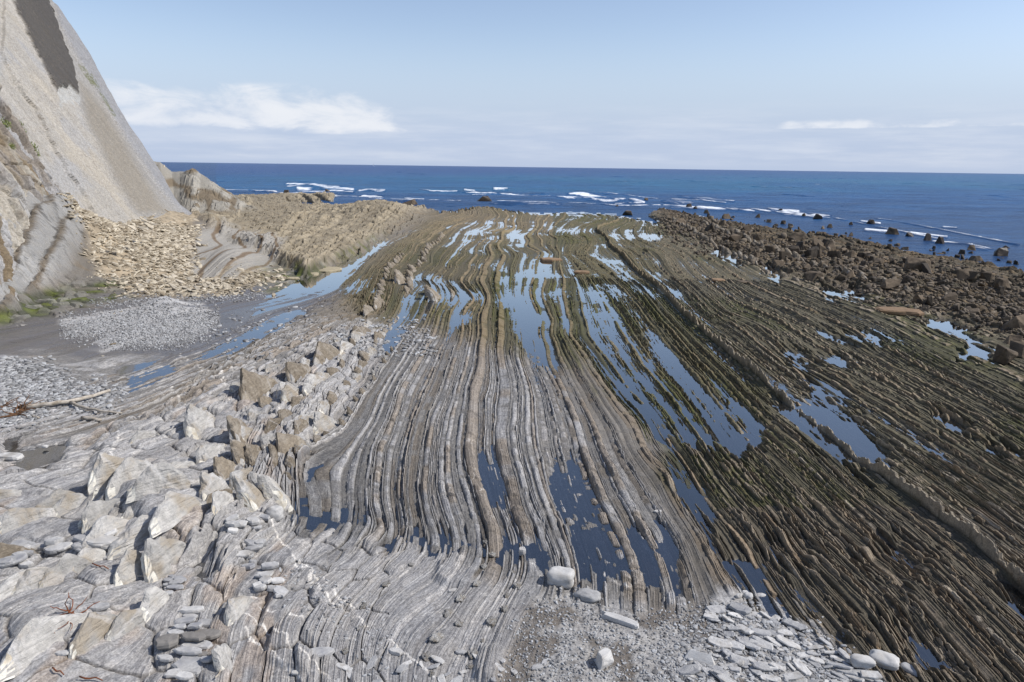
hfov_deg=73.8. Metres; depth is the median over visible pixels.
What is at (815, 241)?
boulder
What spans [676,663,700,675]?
scree slab
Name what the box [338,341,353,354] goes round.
ridge tooth
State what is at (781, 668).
scree slab
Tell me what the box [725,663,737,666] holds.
scree slab
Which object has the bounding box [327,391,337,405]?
ridge tooth
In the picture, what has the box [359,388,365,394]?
bed knob
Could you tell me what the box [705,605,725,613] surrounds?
scree slab
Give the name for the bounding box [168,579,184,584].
pile slab
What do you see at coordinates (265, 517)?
rock slab
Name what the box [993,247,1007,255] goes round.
sea rock
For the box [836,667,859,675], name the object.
scree slab
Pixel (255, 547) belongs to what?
rubble slab
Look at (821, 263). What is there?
boulder
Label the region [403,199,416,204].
sea rock
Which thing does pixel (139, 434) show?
ridge tooth
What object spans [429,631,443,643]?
nodule
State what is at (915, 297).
shore boulder
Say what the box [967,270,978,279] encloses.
shore boulder
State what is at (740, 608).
scree slab
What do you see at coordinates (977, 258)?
sea rock
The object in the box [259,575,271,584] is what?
rubble slab
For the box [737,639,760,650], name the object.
scree slab
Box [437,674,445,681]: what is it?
scree slab
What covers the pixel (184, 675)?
pile slab
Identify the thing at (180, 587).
pile slab
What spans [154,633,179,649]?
pile slab
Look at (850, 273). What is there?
shore boulder
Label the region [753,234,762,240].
boulder
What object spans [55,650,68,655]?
cobble
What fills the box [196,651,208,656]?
pile slab
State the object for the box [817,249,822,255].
shore boulder
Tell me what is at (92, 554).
rock tooth
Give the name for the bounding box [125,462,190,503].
rock tooth
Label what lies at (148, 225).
talus slab
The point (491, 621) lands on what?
nodule
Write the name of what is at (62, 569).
rock tooth
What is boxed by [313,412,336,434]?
rock tooth
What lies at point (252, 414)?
ridge tooth
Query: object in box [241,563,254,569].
rubble slab
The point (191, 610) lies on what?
pile slab
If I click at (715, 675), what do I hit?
scree slab
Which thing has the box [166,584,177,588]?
pile slab
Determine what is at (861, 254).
shore boulder
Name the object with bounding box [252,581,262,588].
rubble slab
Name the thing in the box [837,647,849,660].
scree slab
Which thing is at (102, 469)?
rock tooth
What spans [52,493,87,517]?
rock tooth
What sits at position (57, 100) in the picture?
cliff
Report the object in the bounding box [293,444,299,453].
bed knob
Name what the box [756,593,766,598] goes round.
cobble
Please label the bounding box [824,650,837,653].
scree slab
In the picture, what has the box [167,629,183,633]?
pile slab
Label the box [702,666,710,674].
scree slab
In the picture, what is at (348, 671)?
scree slab
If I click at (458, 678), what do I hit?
scree slab
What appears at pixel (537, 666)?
scree slab
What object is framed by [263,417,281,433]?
ridge tooth
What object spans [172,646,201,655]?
pile slab
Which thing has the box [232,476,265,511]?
rock tooth
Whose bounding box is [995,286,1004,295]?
shore boulder
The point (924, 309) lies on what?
shore boulder
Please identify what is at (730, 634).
scree slab
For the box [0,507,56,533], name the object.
rock tooth
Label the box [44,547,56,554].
ledge slab
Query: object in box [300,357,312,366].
ridge tooth
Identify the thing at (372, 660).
scree slab
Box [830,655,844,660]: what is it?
scree slab
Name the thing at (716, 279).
rock slab
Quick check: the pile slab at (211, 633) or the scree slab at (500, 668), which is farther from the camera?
the pile slab at (211, 633)
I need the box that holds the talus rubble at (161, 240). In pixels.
[56,165,287,355]
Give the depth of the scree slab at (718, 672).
11.01 m
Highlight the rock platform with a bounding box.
[0,161,1023,681]
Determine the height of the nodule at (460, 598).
0.131 m
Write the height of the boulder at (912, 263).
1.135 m
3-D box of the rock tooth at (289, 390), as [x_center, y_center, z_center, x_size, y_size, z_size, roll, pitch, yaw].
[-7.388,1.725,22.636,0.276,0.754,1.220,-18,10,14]
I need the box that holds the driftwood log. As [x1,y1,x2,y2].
[22,389,121,413]
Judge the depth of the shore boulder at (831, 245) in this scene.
67.89 m
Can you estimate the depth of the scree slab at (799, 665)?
11.20 m
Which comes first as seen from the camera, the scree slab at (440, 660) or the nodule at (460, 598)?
the scree slab at (440, 660)
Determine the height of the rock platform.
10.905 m
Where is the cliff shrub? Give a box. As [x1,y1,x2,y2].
[1,117,10,128]
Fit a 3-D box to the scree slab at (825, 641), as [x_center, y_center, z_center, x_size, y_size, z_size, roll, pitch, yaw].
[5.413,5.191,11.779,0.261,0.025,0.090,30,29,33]
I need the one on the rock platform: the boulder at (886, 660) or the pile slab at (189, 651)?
the boulder at (886, 660)
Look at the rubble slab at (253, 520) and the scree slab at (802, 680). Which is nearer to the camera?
the scree slab at (802, 680)
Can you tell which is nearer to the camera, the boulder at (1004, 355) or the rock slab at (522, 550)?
the rock slab at (522, 550)
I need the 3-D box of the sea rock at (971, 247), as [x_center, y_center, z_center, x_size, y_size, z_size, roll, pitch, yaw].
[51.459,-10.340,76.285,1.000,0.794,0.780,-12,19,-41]
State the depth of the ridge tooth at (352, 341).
29.84 m
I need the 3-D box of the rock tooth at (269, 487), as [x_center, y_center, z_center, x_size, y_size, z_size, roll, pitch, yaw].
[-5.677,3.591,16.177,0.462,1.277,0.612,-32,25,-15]
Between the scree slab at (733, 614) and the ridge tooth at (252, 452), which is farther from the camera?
the ridge tooth at (252, 452)
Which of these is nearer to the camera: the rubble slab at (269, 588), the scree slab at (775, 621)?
the scree slab at (775, 621)
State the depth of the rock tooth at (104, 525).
14.41 m
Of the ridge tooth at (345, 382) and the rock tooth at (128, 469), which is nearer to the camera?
the rock tooth at (128, 469)
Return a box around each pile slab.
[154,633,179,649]
[157,654,173,661]
[163,577,172,581]
[163,668,181,678]
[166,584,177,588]
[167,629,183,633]
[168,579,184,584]
[171,655,205,677]
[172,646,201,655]
[173,576,186,581]
[173,584,183,589]
[173,616,195,624]
[173,623,186,629]
[175,671,193,680]
[178,606,203,613]
[179,631,205,641]
[180,640,212,649]
[182,614,197,618]
[187,622,202,629]
[195,628,220,639]
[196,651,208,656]
[197,618,212,627]
[199,656,211,662]
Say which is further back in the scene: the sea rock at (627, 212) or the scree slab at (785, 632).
the sea rock at (627, 212)
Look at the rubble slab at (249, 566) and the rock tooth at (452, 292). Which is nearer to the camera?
the rubble slab at (249, 566)
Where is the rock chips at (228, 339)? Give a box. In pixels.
[207,305,326,364]
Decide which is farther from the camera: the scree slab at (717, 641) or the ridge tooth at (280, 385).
the ridge tooth at (280, 385)
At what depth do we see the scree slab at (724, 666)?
11.22 m
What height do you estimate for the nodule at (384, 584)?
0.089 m
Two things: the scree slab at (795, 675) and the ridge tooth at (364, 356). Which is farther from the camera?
the ridge tooth at (364, 356)
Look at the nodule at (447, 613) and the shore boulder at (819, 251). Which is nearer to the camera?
the nodule at (447, 613)
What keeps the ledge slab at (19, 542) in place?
on the ledge slab
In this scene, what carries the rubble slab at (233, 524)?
on the rock platform
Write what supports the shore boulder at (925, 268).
on the rock platform
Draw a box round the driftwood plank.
[80,416,101,421]
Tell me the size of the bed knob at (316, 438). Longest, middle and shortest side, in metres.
0.465 x 0.327 x 0.149 m
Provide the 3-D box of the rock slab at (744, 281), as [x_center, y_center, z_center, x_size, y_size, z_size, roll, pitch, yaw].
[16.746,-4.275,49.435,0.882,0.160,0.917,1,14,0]
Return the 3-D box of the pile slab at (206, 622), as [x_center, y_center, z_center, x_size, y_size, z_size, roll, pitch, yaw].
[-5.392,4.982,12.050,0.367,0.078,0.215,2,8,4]
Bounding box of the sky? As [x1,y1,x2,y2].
[52,0,1023,173]
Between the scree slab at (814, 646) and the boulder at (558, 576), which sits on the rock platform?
the boulder at (558, 576)
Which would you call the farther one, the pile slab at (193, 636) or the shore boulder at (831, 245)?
the shore boulder at (831, 245)
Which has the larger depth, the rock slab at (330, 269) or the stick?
the rock slab at (330, 269)
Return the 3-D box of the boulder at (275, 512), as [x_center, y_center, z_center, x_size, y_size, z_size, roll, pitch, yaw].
[-5.353,3.893,15.368,0.402,0.391,0.329,1,14,0]
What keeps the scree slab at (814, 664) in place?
on the rock platform
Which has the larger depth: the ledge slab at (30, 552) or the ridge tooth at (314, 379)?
the ridge tooth at (314, 379)
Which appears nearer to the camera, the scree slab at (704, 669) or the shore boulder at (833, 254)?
the scree slab at (704, 669)
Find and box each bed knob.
[284,472,291,479]
[285,455,295,468]
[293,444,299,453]
[313,434,321,442]
[339,418,345,425]
[347,409,352,415]
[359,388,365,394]
[377,283,384,290]
[404,285,409,292]
[407,282,413,288]
[408,265,415,271]
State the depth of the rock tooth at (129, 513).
14.93 m
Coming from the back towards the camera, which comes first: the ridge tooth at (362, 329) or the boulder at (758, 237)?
the boulder at (758, 237)
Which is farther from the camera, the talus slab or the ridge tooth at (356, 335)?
the talus slab
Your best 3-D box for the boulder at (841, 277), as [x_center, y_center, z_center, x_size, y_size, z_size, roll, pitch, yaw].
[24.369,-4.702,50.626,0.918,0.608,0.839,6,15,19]
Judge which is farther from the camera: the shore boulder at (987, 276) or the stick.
the shore boulder at (987, 276)
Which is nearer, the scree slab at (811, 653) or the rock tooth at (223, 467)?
the scree slab at (811, 653)
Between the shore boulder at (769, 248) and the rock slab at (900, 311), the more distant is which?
the shore boulder at (769, 248)
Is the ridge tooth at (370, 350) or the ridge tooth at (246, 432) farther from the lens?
the ridge tooth at (370, 350)
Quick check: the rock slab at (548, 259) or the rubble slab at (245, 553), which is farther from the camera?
the rock slab at (548, 259)
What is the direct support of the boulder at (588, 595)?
on the rock platform
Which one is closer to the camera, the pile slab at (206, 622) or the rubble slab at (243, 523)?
the pile slab at (206, 622)
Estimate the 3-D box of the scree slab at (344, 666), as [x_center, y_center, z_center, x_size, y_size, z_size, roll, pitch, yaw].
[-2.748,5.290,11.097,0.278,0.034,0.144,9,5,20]
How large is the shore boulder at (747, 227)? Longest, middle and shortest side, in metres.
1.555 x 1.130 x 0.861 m
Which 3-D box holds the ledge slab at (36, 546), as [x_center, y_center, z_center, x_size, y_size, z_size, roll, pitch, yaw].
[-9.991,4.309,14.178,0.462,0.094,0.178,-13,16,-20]
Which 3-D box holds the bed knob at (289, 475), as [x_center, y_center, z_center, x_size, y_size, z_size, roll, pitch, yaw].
[-5.727,3.443,17.405,0.151,0.241,0.294,-25,18,-4]
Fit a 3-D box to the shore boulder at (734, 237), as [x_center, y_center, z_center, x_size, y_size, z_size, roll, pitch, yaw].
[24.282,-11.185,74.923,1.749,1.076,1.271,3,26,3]
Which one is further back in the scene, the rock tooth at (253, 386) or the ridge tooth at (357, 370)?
the ridge tooth at (357, 370)
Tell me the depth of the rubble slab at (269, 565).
13.58 m
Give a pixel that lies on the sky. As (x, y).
(922, 86)
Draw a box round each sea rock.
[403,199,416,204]
[477,196,491,200]
[623,210,632,215]
[722,214,730,218]
[813,214,822,218]
[866,219,874,223]
[885,227,898,234]
[905,232,913,236]
[923,233,931,240]
[935,236,944,243]
[967,245,975,250]
[969,255,982,261]
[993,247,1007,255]
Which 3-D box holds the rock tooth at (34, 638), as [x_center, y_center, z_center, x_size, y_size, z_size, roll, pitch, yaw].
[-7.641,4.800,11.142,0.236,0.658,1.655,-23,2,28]
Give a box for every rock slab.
[0,452,24,461]
[87,602,109,611]
[259,514,269,520]
[286,277,299,279]
[311,647,334,659]
[319,266,341,271]
[389,647,403,655]
[455,649,466,654]
[519,547,525,555]
[540,257,561,261]
[574,270,589,274]
[601,611,638,628]
[711,278,724,281]
[737,280,747,283]
[751,611,763,617]
[751,628,771,636]
[875,307,924,315]
[900,662,916,676]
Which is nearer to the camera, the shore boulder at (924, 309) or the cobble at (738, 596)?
the cobble at (738, 596)
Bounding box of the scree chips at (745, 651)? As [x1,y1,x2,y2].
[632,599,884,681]
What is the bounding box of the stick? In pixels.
[79,676,102,680]
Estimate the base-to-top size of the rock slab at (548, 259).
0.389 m
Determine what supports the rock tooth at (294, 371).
on the rock platform
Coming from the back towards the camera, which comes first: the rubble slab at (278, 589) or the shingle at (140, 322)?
the shingle at (140, 322)
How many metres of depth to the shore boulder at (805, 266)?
54.28 m
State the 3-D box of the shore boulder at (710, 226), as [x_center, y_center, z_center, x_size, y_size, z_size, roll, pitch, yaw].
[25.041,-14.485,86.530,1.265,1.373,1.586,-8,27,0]
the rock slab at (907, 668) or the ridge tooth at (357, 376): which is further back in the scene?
the ridge tooth at (357, 376)
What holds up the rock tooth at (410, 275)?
on the rock platform
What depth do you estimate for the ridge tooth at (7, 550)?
13.71 m
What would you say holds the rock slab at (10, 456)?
on the rock platform
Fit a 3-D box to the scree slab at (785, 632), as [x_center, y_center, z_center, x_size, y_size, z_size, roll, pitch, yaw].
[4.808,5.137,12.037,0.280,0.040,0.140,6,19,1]
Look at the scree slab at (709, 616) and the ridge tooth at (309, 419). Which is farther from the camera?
the ridge tooth at (309, 419)
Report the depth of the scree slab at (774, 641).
11.81 m
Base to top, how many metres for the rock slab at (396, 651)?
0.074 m
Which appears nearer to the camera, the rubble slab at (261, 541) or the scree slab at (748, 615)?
the scree slab at (748, 615)
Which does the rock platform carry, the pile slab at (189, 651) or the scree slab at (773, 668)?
the scree slab at (773, 668)
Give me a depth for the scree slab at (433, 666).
11.08 m
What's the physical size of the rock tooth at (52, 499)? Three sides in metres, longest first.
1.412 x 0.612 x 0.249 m
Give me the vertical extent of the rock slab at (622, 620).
0.109 m
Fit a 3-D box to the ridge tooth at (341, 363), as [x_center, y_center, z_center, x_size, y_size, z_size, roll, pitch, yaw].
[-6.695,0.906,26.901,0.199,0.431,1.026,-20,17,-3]
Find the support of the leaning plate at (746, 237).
on the rock platform
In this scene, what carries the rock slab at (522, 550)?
on the rock platform
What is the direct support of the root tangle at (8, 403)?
on the rock platform
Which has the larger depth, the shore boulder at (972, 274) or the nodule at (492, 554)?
the shore boulder at (972, 274)
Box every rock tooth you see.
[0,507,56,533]
[0,566,48,601]
[0,613,86,681]
[10,568,47,594]
[34,489,75,507]
[36,554,92,587]
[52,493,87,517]
[67,614,115,659]
[78,515,129,554]
[78,547,106,561]
[81,498,123,533]
[87,453,124,499]
[104,607,149,641]
[105,457,151,499]
[113,550,143,585]
[121,507,133,518]
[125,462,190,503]
[140,536,187,582]
[140,585,169,621]
[149,490,201,537]
[184,403,214,439]
[199,472,229,500]
[210,490,235,515]
[210,644,232,673]
[212,456,235,479]
[222,596,255,625]
[226,415,248,443]
[230,439,245,467]
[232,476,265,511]
[238,369,277,401]
[250,473,263,493]
[258,473,292,512]
[275,430,311,456]
[281,381,300,402]
[285,361,311,382]
[313,341,339,365]
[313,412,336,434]
[363,305,373,316]
[373,297,384,308]
[394,269,404,283]
[407,270,413,279]
[425,284,441,301]
[449,289,454,295]
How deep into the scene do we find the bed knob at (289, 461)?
17.87 m
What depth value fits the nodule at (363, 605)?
12.63 m
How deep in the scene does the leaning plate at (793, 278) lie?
50.17 m
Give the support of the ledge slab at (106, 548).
on the rock platform
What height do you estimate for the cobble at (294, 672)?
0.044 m
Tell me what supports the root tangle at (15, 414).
on the shingle at (59, 388)
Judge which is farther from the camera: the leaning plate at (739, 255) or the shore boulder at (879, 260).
the leaning plate at (739, 255)
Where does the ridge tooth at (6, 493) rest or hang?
on the rock platform
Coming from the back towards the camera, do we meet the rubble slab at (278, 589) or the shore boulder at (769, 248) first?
the shore boulder at (769, 248)
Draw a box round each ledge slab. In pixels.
[0,553,27,567]
[0,558,12,564]
[10,539,34,545]
[12,551,26,555]
[18,560,33,568]
[26,550,33,556]
[31,543,42,549]
[35,542,45,549]
[44,537,63,545]
[44,542,72,551]
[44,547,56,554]
[71,541,90,549]
[73,534,86,541]
[80,538,105,547]
[85,535,118,545]
[95,546,109,551]
[104,528,117,535]
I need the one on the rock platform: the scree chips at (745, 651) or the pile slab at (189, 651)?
the scree chips at (745, 651)
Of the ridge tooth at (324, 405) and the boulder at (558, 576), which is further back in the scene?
the ridge tooth at (324, 405)
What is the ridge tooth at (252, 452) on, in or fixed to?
on the rock platform
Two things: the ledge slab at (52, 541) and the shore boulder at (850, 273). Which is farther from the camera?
the shore boulder at (850, 273)
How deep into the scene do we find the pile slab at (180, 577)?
13.17 m
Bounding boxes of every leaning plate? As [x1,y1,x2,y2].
[737,251,742,258]
[742,234,751,241]
[746,254,755,261]
[779,271,788,277]
[791,251,799,259]
[791,275,799,281]
[841,267,849,274]
[856,269,867,278]
[902,285,910,291]
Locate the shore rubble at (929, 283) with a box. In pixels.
[660,213,1023,341]
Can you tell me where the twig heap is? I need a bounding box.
[50,592,99,632]
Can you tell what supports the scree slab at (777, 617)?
on the rock platform
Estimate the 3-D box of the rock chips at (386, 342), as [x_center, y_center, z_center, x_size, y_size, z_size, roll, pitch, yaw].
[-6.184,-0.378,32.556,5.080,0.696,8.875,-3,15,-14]
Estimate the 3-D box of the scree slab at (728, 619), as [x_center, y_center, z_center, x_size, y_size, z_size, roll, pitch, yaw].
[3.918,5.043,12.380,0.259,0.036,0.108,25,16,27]
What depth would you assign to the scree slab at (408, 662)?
11.14 m
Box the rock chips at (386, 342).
[327,317,437,357]
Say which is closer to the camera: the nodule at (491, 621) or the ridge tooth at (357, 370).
the nodule at (491, 621)
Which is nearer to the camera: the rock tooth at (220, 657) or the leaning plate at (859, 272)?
the rock tooth at (220, 657)
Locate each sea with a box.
[161,162,1023,270]
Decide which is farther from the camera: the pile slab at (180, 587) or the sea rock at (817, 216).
the sea rock at (817, 216)
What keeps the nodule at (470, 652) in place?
on the rock platform
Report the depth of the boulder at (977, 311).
38.43 m
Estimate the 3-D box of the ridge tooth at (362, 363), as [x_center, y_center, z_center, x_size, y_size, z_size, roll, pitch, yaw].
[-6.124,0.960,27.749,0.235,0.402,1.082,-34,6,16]
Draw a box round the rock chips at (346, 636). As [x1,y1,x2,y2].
[272,558,407,676]
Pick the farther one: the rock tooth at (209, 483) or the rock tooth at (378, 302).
the rock tooth at (378, 302)
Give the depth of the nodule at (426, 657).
11.30 m
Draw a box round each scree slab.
[336,662,349,670]
[346,667,352,678]
[367,656,377,665]
[395,664,408,672]
[401,659,411,664]
[427,663,439,668]
[430,655,444,663]
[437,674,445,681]
[450,675,462,681]
[495,662,504,671]
[510,668,517,674]
[531,664,543,669]
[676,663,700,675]
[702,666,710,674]
[703,613,718,619]
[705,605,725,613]
[707,636,731,648]
[708,665,722,670]
[709,670,728,681]
[713,670,729,676]
[717,673,734,681]
[719,662,727,669]
[721,614,733,622]
[722,648,734,655]
[723,631,734,636]
[725,656,744,665]
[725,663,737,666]
[727,626,740,630]
[727,639,744,650]
[728,612,742,618]
[729,601,751,614]
[729,666,740,671]
[730,655,749,665]
[735,611,751,616]
[735,637,757,643]
[736,623,753,633]
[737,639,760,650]
[747,656,756,661]
[749,636,772,650]
[749,666,763,674]
[751,662,772,671]
[757,661,778,669]
[759,611,771,618]
[763,674,781,681]
[765,636,781,646]
[768,614,780,620]
[769,618,780,625]
[769,629,783,637]
[769,662,785,671]
[775,635,800,649]
[777,629,792,635]
[782,620,807,629]
[783,671,803,680]
[789,627,798,637]
[792,658,811,675]
[795,678,807,681]
[796,651,812,657]
[805,657,820,667]
[806,645,823,648]
[806,650,818,655]
[807,679,819,681]
[810,656,824,664]
[819,637,832,646]
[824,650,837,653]
[826,661,853,669]
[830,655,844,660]
[831,671,848,680]
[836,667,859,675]
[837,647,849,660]
[845,674,864,681]
[860,670,882,679]
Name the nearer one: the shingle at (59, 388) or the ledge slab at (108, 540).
the ledge slab at (108, 540)
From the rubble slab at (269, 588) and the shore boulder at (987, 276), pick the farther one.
the shore boulder at (987, 276)
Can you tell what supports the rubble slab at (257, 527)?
on the rock platform
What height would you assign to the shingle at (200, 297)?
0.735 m
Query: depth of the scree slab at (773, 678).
10.95 m
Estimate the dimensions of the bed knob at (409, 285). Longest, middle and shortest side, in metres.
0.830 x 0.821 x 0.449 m
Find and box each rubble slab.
[224,520,240,527]
[225,514,238,521]
[227,527,237,533]
[236,520,247,527]
[236,550,252,557]
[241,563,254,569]
[244,539,255,545]
[244,544,262,550]
[246,516,259,525]
[248,559,256,565]
[251,524,261,529]
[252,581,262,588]
[254,583,266,591]
[255,538,266,545]
[255,571,273,577]
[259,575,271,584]
[261,561,278,569]
[266,585,274,592]
[271,577,284,583]
[273,585,288,597]
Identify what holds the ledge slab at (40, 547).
on the rock platform
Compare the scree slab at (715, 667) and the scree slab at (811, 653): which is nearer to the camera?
the scree slab at (715, 667)
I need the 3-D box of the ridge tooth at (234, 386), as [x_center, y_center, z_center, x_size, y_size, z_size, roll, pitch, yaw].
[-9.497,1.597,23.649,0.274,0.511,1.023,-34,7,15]
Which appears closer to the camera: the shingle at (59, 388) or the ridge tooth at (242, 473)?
the ridge tooth at (242, 473)
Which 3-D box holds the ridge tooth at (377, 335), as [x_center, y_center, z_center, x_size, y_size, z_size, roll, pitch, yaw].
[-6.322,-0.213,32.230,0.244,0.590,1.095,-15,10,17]
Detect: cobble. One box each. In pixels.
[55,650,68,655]
[291,670,297,674]
[735,593,741,598]
[743,591,752,599]
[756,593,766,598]
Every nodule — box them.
[342,647,348,654]
[359,602,366,609]
[381,581,389,587]
[421,651,432,661]
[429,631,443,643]
[443,609,453,617]
[454,621,462,626]
[455,594,465,602]
[466,648,478,659]
[472,580,480,586]
[480,563,486,569]
[486,616,496,626]
[488,551,495,557]
[501,605,507,612]
[513,581,521,589]
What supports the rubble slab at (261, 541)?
on the rubble slab at (255, 547)
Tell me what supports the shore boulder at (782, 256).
on the rock platform
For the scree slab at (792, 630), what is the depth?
12.09 m
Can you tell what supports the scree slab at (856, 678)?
on the rock platform
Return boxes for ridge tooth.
[0,488,20,498]
[0,544,39,557]
[107,515,152,559]
[128,430,159,443]
[171,460,196,468]
[196,442,226,463]
[206,488,233,507]
[229,382,239,392]
[229,466,255,489]
[242,427,253,443]
[244,444,260,465]
[247,409,261,421]
[258,396,272,406]
[260,432,275,451]
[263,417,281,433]
[265,364,279,371]
[268,444,277,466]
[275,382,291,399]
[278,409,292,421]
[290,395,304,407]
[293,418,308,434]
[298,414,312,422]
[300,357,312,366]
[302,382,314,395]
[307,373,327,385]
[315,370,329,378]
[317,400,329,412]
[326,367,339,375]
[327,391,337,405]
[333,336,340,342]
[337,355,344,359]
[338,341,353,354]
[338,388,346,395]
[339,359,344,367]
[343,380,350,385]
[348,338,356,345]
[350,372,361,381]
[351,331,365,341]
[352,325,370,333]
[354,366,362,372]
[358,360,367,367]
[359,350,369,360]
[365,345,376,355]
[373,331,384,338]
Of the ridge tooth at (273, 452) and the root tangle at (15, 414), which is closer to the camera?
the ridge tooth at (273, 452)
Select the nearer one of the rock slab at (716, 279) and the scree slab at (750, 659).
the scree slab at (750, 659)
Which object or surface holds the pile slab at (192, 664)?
on the rock platform
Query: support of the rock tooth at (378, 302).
on the rock platform
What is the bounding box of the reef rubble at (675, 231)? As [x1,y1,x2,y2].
[651,212,767,265]
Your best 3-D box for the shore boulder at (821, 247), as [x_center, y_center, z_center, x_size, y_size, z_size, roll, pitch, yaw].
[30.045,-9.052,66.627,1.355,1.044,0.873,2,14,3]
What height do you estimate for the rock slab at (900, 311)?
0.286 m
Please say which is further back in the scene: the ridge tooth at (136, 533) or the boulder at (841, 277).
the boulder at (841, 277)
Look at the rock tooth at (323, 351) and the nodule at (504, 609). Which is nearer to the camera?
the nodule at (504, 609)
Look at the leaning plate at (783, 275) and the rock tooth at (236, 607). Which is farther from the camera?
the leaning plate at (783, 275)
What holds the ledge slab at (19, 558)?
on the ledge slab at (5, 561)
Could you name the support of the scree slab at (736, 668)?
on the scree chips at (745, 651)
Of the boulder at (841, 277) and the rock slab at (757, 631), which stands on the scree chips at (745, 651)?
the rock slab at (757, 631)
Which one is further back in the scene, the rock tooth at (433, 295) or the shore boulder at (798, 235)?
the shore boulder at (798, 235)
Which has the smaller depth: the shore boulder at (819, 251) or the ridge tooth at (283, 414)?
the ridge tooth at (283, 414)
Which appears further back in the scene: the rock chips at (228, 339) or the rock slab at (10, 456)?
the rock chips at (228, 339)
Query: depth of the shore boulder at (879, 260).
57.79 m
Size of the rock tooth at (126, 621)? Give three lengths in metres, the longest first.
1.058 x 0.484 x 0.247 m
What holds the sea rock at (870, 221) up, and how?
in the sea at (983, 214)
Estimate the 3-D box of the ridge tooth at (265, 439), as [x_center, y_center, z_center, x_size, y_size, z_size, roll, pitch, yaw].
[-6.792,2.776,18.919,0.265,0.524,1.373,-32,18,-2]
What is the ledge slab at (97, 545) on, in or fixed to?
on the ledge slab at (106, 548)
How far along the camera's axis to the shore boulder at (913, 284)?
46.09 m
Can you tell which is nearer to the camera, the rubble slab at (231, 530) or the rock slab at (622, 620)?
the rock slab at (622, 620)
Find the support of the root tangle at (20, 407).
on the shingle at (59, 388)
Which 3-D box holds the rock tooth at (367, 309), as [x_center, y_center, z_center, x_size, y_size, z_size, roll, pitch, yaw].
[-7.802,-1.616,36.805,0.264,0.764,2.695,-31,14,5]
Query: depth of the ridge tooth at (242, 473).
16.65 m
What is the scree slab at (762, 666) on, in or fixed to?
on the rock platform
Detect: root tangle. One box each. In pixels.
[0,397,18,407]
[0,401,34,417]
[13,393,43,413]
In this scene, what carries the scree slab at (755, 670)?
on the rock platform
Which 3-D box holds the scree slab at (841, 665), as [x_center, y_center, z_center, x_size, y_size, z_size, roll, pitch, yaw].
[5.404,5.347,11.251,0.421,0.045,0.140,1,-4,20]
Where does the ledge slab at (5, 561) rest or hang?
on the rock platform
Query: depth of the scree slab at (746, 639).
11.87 m
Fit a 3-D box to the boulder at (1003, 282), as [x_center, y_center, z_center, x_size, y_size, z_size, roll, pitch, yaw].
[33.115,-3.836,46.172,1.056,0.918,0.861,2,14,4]
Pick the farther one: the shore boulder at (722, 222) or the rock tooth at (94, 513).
the shore boulder at (722, 222)
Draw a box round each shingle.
[0,355,129,431]
[59,298,220,350]
[90,292,265,312]
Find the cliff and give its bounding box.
[0,0,191,300]
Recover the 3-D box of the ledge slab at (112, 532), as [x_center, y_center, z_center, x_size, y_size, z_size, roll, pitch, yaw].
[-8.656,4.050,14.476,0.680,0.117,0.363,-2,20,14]
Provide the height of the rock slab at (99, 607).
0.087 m
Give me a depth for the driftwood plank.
21.34 m
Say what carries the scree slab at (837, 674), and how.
on the rock platform
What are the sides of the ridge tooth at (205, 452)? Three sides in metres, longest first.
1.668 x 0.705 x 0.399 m
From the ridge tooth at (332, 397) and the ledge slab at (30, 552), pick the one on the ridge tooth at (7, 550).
the ledge slab at (30, 552)
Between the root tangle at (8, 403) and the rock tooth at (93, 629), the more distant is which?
the root tangle at (8, 403)
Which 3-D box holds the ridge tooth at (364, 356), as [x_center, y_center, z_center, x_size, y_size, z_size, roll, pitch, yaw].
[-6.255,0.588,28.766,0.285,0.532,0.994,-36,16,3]
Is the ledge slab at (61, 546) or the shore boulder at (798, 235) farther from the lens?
the shore boulder at (798, 235)
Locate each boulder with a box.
[265,505,283,521]
[547,566,574,588]
[573,588,600,602]
[595,647,613,669]
[676,218,685,224]
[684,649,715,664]
[705,222,714,232]
[719,220,726,224]
[725,233,740,241]
[731,242,739,246]
[742,225,751,230]
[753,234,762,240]
[765,245,774,252]
[773,259,784,266]
[778,251,790,259]
[788,245,799,253]
[790,232,804,239]
[795,241,803,249]
[803,264,811,269]
[804,247,816,257]
[805,271,823,281]
[812,238,823,246]
[817,243,826,250]
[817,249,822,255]
[818,260,827,267]
[822,239,832,246]
[826,241,835,249]
[827,251,840,258]
[835,274,847,281]
[843,251,854,256]
[846,270,854,277]
[849,653,875,668]
[857,252,866,257]
[869,649,899,670]
[873,258,883,263]
[879,279,900,288]
[901,277,910,282]
[904,257,931,271]
[909,282,916,287]
[912,295,924,301]
[914,299,924,304]
[920,305,928,312]
[922,263,930,272]
[925,295,932,305]
[941,292,957,301]
[952,304,959,311]
[957,269,971,281]
[962,308,980,314]
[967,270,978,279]
[980,271,992,281]
[993,344,1018,363]
[994,278,1009,289]
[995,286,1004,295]
[999,309,1006,317]
[1000,314,1023,329]
[1003,335,1022,344]
[1009,340,1023,356]
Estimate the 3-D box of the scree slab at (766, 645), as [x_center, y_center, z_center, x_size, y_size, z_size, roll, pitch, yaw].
[4.300,5.215,11.757,0.429,0.048,0.194,12,32,35]
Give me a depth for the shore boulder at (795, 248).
63.43 m
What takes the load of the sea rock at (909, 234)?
in the sea at (983, 214)
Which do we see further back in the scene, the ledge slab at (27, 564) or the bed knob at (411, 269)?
the bed knob at (411, 269)

